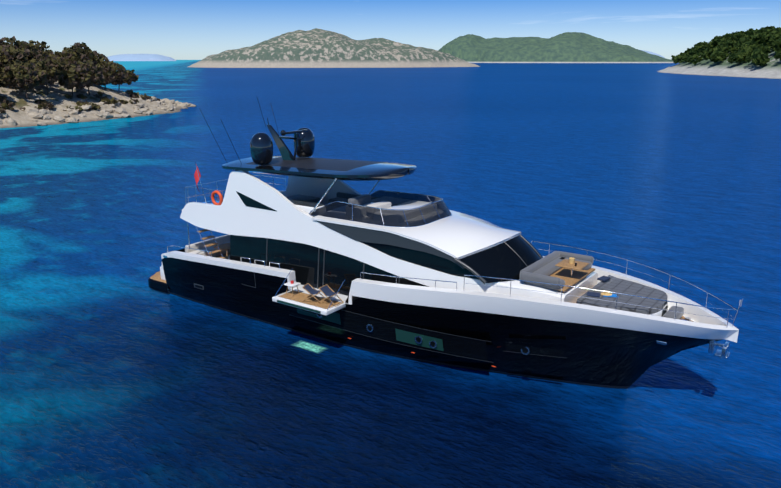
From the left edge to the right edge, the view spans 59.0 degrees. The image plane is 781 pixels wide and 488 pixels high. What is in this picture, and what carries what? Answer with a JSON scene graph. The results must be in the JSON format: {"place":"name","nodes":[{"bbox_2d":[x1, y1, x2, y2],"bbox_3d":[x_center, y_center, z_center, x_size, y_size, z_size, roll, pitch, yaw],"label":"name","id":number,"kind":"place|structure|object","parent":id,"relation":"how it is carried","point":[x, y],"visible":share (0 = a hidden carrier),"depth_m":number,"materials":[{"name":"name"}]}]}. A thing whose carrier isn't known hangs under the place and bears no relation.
{"place":"outdoors","nodes":[
{"label":"outdoors","id":0,"kind":"place"},
{"bbox_2d":[0,78,189,127],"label":"island terrain","id":1,"kind":"structure","parent":0,"point":[57,92],"depth_m":138.77,"materials":[{"name":"beige stone"}]},
{"bbox_2d":[0,36,138,98],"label":"trees","id":2,"kind":"object","parent":1,"relation":"on","point":[30,64],"visible":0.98,"depth_m":142.67,"materials":[{"name":"green plant"}]},
{"bbox_2d":[0,90,159,112],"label":"shrubs","id":3,"kind":"object","parent":1,"relation":"on","point":[44,103],"visible":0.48,"depth_m":140.67,"materials":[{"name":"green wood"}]},
{"bbox_2d":[0,96,195,125],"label":"shore rocks","id":4,"kind":"object","parent":1,"relation":"on","point":[33,112],"visible":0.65,"depth_m":138.85,"materials":[{"name":"beige stone"}]},
{"bbox_2d":[104,54,175,60],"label":"distant land","id":5,"kind":"structure","parent":0,"point":[138,57],"depth_m":4608.06,"materials":[{"name":"blue"}]},
{"bbox_2d":[188,28,479,67],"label":"island terrain","id":6,"kind":"structure","parent":0,"point":[317,48],"depth_m":991.81,"materials":[{"name":"grey stone"}]},
{"bbox_2d":[309,190,451,226],"bbox_3d":[-0.165,-1.645,29.609,5.428,0.811,3.970,10,18,34],"label":"windscreen frame","id":7,"kind":"object","parent":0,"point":[392,209],"visible":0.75,"depth_m":28.36,"materials":[{"name":"black metal"}]},
{"bbox_2d":[310,191,451,226],"bbox_3d":[-0.165,-1.643,29.610,5.400,0.780,3.940,10,18,34],"label":"flybridge windscreen","id":8,"kind":"object","parent":7,"relation":"in","point":[396,218],"visible":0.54,"depth_m":28.13,"materials":[{"name":"glass"}]},
{"bbox_2d":[0,60,780,487],"bbox_3d":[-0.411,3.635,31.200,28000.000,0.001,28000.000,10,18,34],"label":"sea water","id":9,"kind":"structure","parent":0,"point":[116,370],"depth_m":37.07,"materials":[{"name":"blue liquid"}]},
{"bbox_2d":[161,248,738,388],"bbox_3d":[0.830,2.377,29.963,25.630,4.170,6.500,10,18,34],"label":"hull","id":10,"kind":"object","parent":9,"relation":"on","point":[608,348],"visible":0.58,"depth_m":25.25,"materials":[{"name":"black"}]},
{"bbox_2d":[148,226,229,292],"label":"stern deck","id":11,"kind":"structure","parent":10,"relation":"attached to","point":[218,247],"depth_m":35.59,"materials":[{"name":"black"}]},
{"bbox_2d":[272,268,345,315],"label":"fold-down balcony","id":12,"kind":"structure","parent":10,"relation":"attached to","point":[315,304],"depth_m":27.86,"materials":[{"name":"white"}]},
{"bbox_2d":[202,192,430,216],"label":"flybridge deck","id":13,"kind":"structure","parent":10,"relation":"on","point":[306,204],"depth_m":30.02,"materials":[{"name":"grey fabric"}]},
{"bbox_2d":[266,238,399,288],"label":"window mullions","id":14,"kind":"object","parent":10,"relation":"on","point":[318,265],"depth_m":29.25,"materials":[{"name":"grey paint"}]},
{"bbox_2d":[180,171,507,292],"bbox_3d":[-1.906,-1.313,30.961,17.450,3.684,4.846,10,18,34],"label":"superstructure side panel","id":15,"kind":"object","parent":10,"relation":"on","point":[286,220],"visible":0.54,"depth_m":30.53,"materials":[{"name":"white"}]},
{"bbox_2d":[194,162,206,203],"bbox_3d":[-9.067,-2.926,32.896,0.640,2.009,0.136,7,17,25],"label":"ensign flag","id":16,"kind":"object","parent":15,"relation":"on","point":[197,175],"visible":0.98,"depth_m":32.91,"materials":[{"name":"red fabric"}]},
{"bbox_2d":[236,191,275,210],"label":"side window","id":17,"kind":"structure","parent":15,"relation":"attached to","point":[248,202],"depth_m":31.13,"materials":[{"name":"black glass"}]},
{"bbox_2d":[222,156,415,180],"bbox_3d":[-3.073,-3.466,31.232,9.300,0.790,4.360,10,18,34],"label":"hardtop","id":18,"kind":"object","parent":15,"relation":"on","point":[340,169],"visible":0.9,"depth_m":29.77,"materials":[{"name":"black"}]},
{"bbox_2d":[199,98,307,163],"bbox_3d":[-5.829,-5.460,32.698,3.991,3.009,4.623,10,18,34],"label":"mast and antennas","id":19,"kind":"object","parent":18,"relation":"on","point":[285,152],"depth_m":32.19,"materials":[{"name":"black metal"}]},
{"bbox_2d":[250,132,272,163],"bbox_3d":[-5.818,-4.331,31.184,1.040,1.400,1.040,10,18,34],"label":"satellite dome","id":20,"kind":"object","parent":18,"relation":"on","point":[261,147],"visible":1,"depth_m":30.81,"materials":[{"name":"black plastic"}]},
{"bbox_2d":[293,127,314,156],"bbox_3d":[-4.176,-4.936,33.447,1.040,1.400,1.040,10,18,34],"label":"satellite dome","id":21,"kind":"object","parent":18,"relation":"on","point":[306,145],"visible":0.75,"depth_m":33.09,"materials":[{"name":"black plastic"}]},
{"bbox_2d":[315,220,464,268],"bbox_3d":[1.002,-0.564,29.052,7.250,1.031,4.667,10,18,34],"label":"grey eyebrow","id":22,"kind":"object","parent":15,"relation":"on","point":[366,235],"visible":0.35,"depth_m":27.19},
{"bbox_2d":[312,210,520,258],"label":"cabin roof","id":23,"kind":"structure","parent":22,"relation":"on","point":[458,235],"depth_m":26.65,"materials":[{"name":"white"}]},
{"bbox_2d":[460,234,542,282],"bbox_3d":[4.744,0.332,26.577,2.510,1.250,4.720,10,18,34],"label":"windshield","id":24,"kind":"object","parent":15,"relation":"on","point":[503,260],"visible":0.83,"depth_m":25.43,"materials":[{"name":"black glass"}]},
{"bbox_2d":[453,235,541,283],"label":"windshield pillars","id":25,"kind":"structure","parent":24,"relation":"attached to","point":[475,273],"depth_m":25.16,"materials":[{"name":"grey paint"}]},
{"bbox_2d":[230,235,519,295],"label":"saloon windows","id":26,"kind":"structure","parent":10,"relation":"on","point":[301,259],"depth_m":29.12,"materials":[{"name":"black"}]},
{"bbox_2d":[163,255,666,366],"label":"hull windows","id":27,"kind":"structure","parent":10,"relation":"attached to","point":[416,337],"depth_m":26.48,"materials":[{"name":"black glass"}]},
{"bbox_2d":[167,175,736,327],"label":"railings","id":28,"kind":"object","parent":10,"relation":"on","point":[187,187],"visible":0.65,"depth_m":25.32,"materials":[{"name":"silver metal"}]},
{"bbox_2d":[211,190,222,204],"bbox_3d":[-8.173,-2.154,32.527,0.750,0.750,0.150,10,18,34],"label":"life ring","id":29,"kind":"object","parent":28,"relation":"attached to","point":[220,197],"visible":0.94,"depth_m":32.44,"materials":[{"name":"orange plastic"}]},
{"bbox_2d":[496,251,741,358],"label":"foredeck fittings","id":30,"kind":"object","parent":10,"relation":"on","point":[565,268],"visible":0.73,"depth_m":24.55,"materials":[{"name":"white"}]},
{"bbox_2d":[0,0,780,59],"label":"sky","id":31,"kind":"structure","parent":0,"point":[175,29],"materials":[{"name":"blue"}]},
{"bbox_2d":[438,32,672,62],"bbox_3d":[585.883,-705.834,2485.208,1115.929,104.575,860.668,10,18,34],"label":"hills","id":32,"kind":"structure","parent":0,"point":[573,47],"depth_m":2268.69,"materials":[{"name":"green plant"}]},
{"bbox_2d":[642,50,664,57],"bbox_3d":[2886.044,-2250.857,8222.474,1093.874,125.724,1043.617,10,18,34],"label":"distant land","id":33,"kind":"structure","parent":0,"point":[649,52],"depth_m":8093.49,"materials":[{"name":"blue"}]},
{"bbox_2d":[657,48,780,78],"bbox_3d":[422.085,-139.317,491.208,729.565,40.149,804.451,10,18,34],"label":"island terrain","id":34,"kind":"structure","parent":0,"point":[771,69],"depth_m":502.44,"materials":[{"name":"grey stone"}]},
{"bbox_2d":[671,26,780,65],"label":"island trees","id":35,"kind":"object","parent":34,"relation":"on","point":[754,46],"visible":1,"depth_m":540.75,"materials":[{"name":"green plant"}]}
]}

